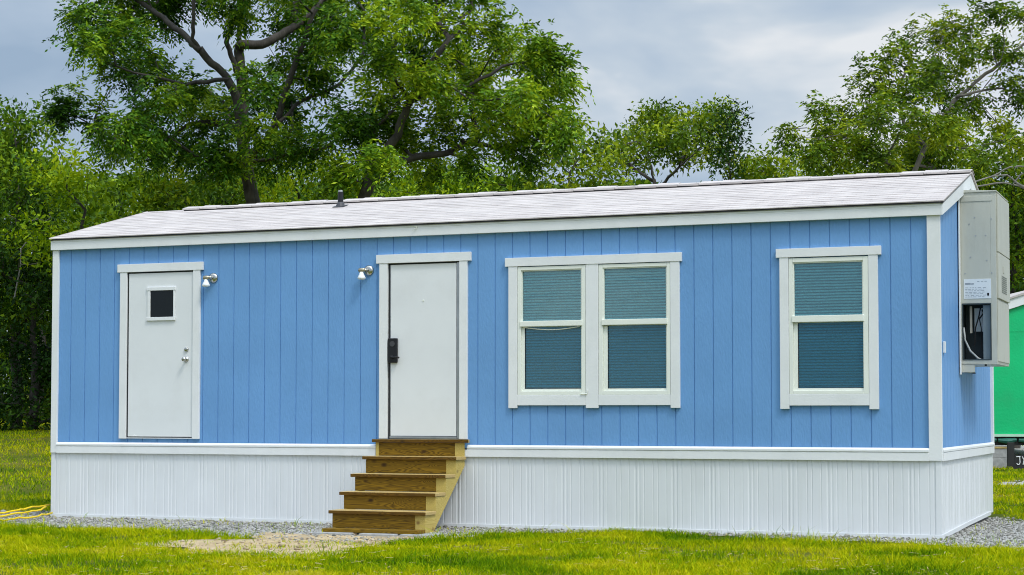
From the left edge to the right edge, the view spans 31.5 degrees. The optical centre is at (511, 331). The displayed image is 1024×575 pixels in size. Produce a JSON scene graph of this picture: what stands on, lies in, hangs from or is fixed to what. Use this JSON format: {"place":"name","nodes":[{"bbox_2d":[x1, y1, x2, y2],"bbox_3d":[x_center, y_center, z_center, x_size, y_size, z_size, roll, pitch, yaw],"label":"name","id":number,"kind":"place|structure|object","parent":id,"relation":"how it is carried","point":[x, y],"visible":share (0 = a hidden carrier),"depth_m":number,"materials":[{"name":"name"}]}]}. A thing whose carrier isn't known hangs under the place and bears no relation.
{"place":"outdoors","nodes":[
{"label":"outdoors","id":0,"kind":"place"},
{"bbox_2d":[140,532,430,557],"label":"sand path","id":1,"kind":"structure","parent":0,"point":[229,542],"depth_m":17.99,"materials":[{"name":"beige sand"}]},
{"bbox_2d":[0,396,1023,574],"bbox_3d":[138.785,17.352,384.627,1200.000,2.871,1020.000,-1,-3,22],"label":"ground","id":2,"kind":"structure","parent":0,"point":[30,458],"depth_m":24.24,"materials":[{"name":"green plant"}]},
{"bbox_2d":[0,213,59,430],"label":"understory tree","id":3,"kind":"object","parent":2,"relation":"on","point":[40,378],"visible":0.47,"depth_m":45.63,"materials":[{"name":"green plant"}]},
{"bbox_2d":[0,93,93,428],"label":"bushy tree","id":4,"kind":"object","parent":2,"relation":"on","point":[23,129],"visible":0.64,"depth_m":46.73,"materials":[{"name":"green plant"}]},
{"bbox_2d":[0,140,185,276],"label":"bushy tree","id":5,"kind":"object","parent":2,"relation":"on","point":[69,182],"visible":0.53,"depth_m":44.63,"materials":[{"name":"green plant"}]},
{"bbox_2d":[114,143,260,216],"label":"bushy tree","id":6,"kind":"object","parent":2,"relation":"on","point":[177,202],"visible":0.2,"depth_m":45.37,"materials":[{"name":"green plant"}]},
{"bbox_2d":[29,0,426,204],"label":"pecan tree","id":7,"kind":"object","parent":2,"relation":"on","point":[104,39],"visible":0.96,"depth_m":39.17,"materials":[{"name":"green plant"}]},
{"bbox_2d":[222,132,379,204],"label":"bushy tree","id":8,"kind":"object","parent":2,"relation":"on","point":[276,189],"visible":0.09,"depth_m":46.58,"materials":[{"name":"green plant"}]},
{"bbox_2d":[288,173,435,200],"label":"bushy tree","id":9,"kind":"object","parent":2,"relation":"on","point":[355,192],"visible":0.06,"depth_m":47.63,"materials":[{"name":"green plant"}]},
{"bbox_2d":[374,157,493,196],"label":"bushy tree","id":10,"kind":"object","parent":2,"relation":"on","point":[454,187],"visible":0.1,"depth_m":45.90,"materials":[{"name":"green plant"}]},
{"bbox_2d":[301,0,602,199],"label":"pecan tree","id":11,"kind":"object","parent":2,"relation":"on","point":[518,116],"visible":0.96,"depth_m":36.96,"materials":[{"name":"green plant"}]},
{"bbox_2d":[0,134,1023,419],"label":"woods","id":12,"kind":"object","parent":2,"relation":"on","point":[112,182],"depth_m":58.16,"materials":[{"name":"green plant"}]},
{"bbox_2d":[0,448,1023,548],"bbox_3d":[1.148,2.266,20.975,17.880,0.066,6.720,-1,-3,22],"label":"gravel bed","id":13,"kind":"object","parent":2,"relation":"on","point":[443,530],"visible":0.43,"depth_m":20.23,"materials":[{"name":"grey gravel"}]},
{"bbox_2d":[0,504,52,521],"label":"yellow cord","id":14,"kind":"object","parent":13,"relation":"on","point":[44,506],"visible":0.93,"depth_m":21.89,"materials":[{"name":"yellow plastic"}]},
{"bbox_2d":[312,531,358,534],"bbox_3d":[-1.880,2.241,19.904,0.460,0.092,0.460,-1,-3,22],"label":"concrete paver","id":15,"kind":"object","parent":13,"relation":"on","point":[336,533],"visible":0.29,"depth_m":19.73,"materials":[{"name":"grey concrete"}]},
{"bbox_2d":[322,439,469,533],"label":"wooden steps","id":16,"kind":"structure","parent":15,"relation":"on","point":[439,464],"depth_m":20.23,"materials":[{"name":"brown wood"}]},
{"bbox_2d":[359,533,400,536],"bbox_3d":[-1.374,2.231,19.690,0.420,0.092,0.460,-1,-3,22],"label":"concrete paver","id":17,"kind":"object","parent":13,"relation":"on","point":[378,534],"visible":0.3,"depth_m":19.49,"materials":[{"name":"grey concrete"}]},
{"bbox_2d":[400,532,446,536],"bbox_3d":[-0.933,2.223,19.527,0.400,0.092,0.460,-1,-3,22],"label":"concrete paver","id":18,"kind":"object","parent":13,"relation":"on","point":[410,535],"visible":0.16,"depth_m":19.40,"materials":[{"name":"grey concrete"}]},
{"bbox_2d":[460,152,567,192],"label":"bushy tree","id":19,"kind":"object","parent":2,"relation":"on","point":[499,186],"visible":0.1,"depth_m":47.92,"materials":[{"name":"green plant"}]},
{"bbox_2d":[49,169,994,538],"bbox_3d":[0.138,0.243,22.755,11.069,4.161,4.427,-1,-3,22],"label":"mobile home","id":20,"kind":"object","parent":2,"relation":"on","point":[759,355],"visible":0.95,"depth_m":20.50,"materials":[{"name":"blue paint"}]},
{"bbox_2d":[117,262,203,438],"bbox_3d":[-4.316,0.239,22.213,1.218,2.151,0.120,-1,-3,22],"label":"door","id":21,"kind":"structure","parent":20,"relation":"in","point":[160,344],"depth_m":22.22,"materials":[{"name":"paint"}]},
{"bbox_2d":[202,273,217,286],"bbox_3d":[-3.661,-0.623,21.974,0.188,0.174,0.102,1,-3,-26],"label":"wall lamp","id":22,"kind":"object","parent":20,"relation":"attached to","point":[212,277],"visible":1,"depth_m":21.95,"materials":[{"name":"metal"}]},
{"bbox_2d":[358,265,373,279],"bbox_3d":[-1.716,-0.688,21.200,0.188,0.174,0.102,1,-3,-26],"label":"wall lamp","id":23,"kind":"object","parent":20,"relation":"attached to","point":[368,270],"visible":1,"depth_m":21.18,"materials":[{"name":"metal"}]},
{"bbox_2d":[376,252,471,438],"bbox_3d":[-1.023,0.170,20.903,1.196,2.140,0.125,-1,-3,22],"label":"door","id":24,"kind":"structure","parent":20,"relation":"in","point":[423,361],"depth_m":20.91,"materials":[{"name":"paint"}]},
{"bbox_2d":[518,265,587,394],"bbox_3d":[0.484,-0.006,20.393,0.845,1.445,0.211,-1,-3,22],"label":"window","id":25,"kind":"structure","parent":20,"relation":"in","point":[551,299],"depth_m":20.42,"materials":[{"name":"glass"}]},
{"bbox_2d":[598,262,670,394],"bbox_3d":[1.375,-0.022,20.042,0.829,1.445,0.202,-1,-3,22],"label":"window","id":26,"kind":"structure","parent":20,"relation":"in","point":[634,299],"depth_m":20.06,"materials":[{"name":"glass"}]},
{"bbox_2d":[789,256,868,393],"bbox_3d":[3.373,-0.058,19.245,0.848,1.445,0.202,-1,-3,22],"label":"window","id":27,"kind":"structure","parent":20,"relation":"in","point":[829,306],"depth_m":19.25,"materials":[{"name":"glass"}]},
{"bbox_2d":[958,190,1009,374],"bbox_3d":[5.377,-0.529,20.611,0.430,2.060,1.187,-1,-3,22],"label":"air conditioner","id":28,"kind":"object","parent":20,"relation":"attached to","point":[984,256],"visible":0.97,"depth_m":20.17,"materials":[{"name":"beige metal"}]},
{"bbox_2d":[505,119,638,191],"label":"bushy tree","id":29,"kind":"object","parent":2,"relation":"on","point":[597,160],"visible":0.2,"depth_m":46.82,"materials":[{"name":"green plant"}]},
{"bbox_2d":[586,92,749,183],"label":"oak tree","id":30,"kind":"object","parent":2,"relation":"on","point":[659,124],"visible":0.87,"depth_m":51.94,"materials":[{"name":"green plant"}]},
{"bbox_2d":[699,95,753,179],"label":"slim tree","id":31,"kind":"object","parent":2,"relation":"on","point":[728,148],"visible":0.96,"depth_m":49.67,"materials":[{"name":"green plant"}]},
{"bbox_2d":[708,139,807,180],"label":"bushy tree","id":32,"kind":"object","parent":2,"relation":"on","point":[764,171],"visible":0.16,"depth_m":49.51,"materials":[{"name":"green plant"}]},
{"bbox_2d":[764,141,900,178],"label":"bushy tree","id":33,"kind":"object","parent":2,"relation":"on","point":[791,171],"visible":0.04,"depth_m":47.44,"materials":[{"name":"green plant"}]},
{"bbox_2d":[762,0,1023,189],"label":"ash tree","id":34,"kind":"object","parent":2,"relation":"on","point":[920,152],"visible":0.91,"depth_m":42.59,"materials":[{"name":"green plant"}]},
{"bbox_2d":[867,139,1001,190],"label":"bushy tree","id":35,"kind":"object","parent":2,"relation":"on","point":[956,168],"depth_m":45.99,"materials":[{"name":"green plant"}]},
{"bbox_2d":[957,122,1023,447],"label":"bushy tree","id":36,"kind":"object","parent":2,"relation":"on","point":[1015,214],"visible":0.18,"depth_m":45.66,"materials":[{"name":"green plant"}]},
{"bbox_2d":[976,162,1023,195],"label":"leaning tree","id":37,"kind":"object","parent":2,"relation":"on","point":[1015,183],"visible":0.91,"depth_m":39.99,"materials":[{"name":"brown plant"}]},
{"bbox_2d":[993,291,1023,467],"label":"portable building","id":38,"kind":"structure","parent":2,"relation":"on","point":[1009,404],"depth_m":36.04,"materials":[{"name":"green paint"}]},
{"bbox_2d":[995,445,1023,454],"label":"gravel pad","id":39,"kind":"object","parent":2,"relation":"on","point":[1019,451],"visible":0.06,"depth_m":44.40,"materials":[{"name":"grey gravel"}]},
{"bbox_2d":[1007,442,1023,468],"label":"chalk board","id":40,"kind":"object","parent":2,"relation":"on","point":[1014,461],"visible":1,"depth_m":35.60,"materials":[{"name":"black rubber"}]},
{"bbox_2d":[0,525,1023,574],"bbox_3d":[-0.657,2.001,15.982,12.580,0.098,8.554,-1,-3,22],"label":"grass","id":41,"kind":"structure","parent":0,"point":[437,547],"depth_m":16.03,"materials":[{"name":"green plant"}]},
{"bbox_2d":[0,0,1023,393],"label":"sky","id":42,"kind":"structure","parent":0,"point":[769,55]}
]}

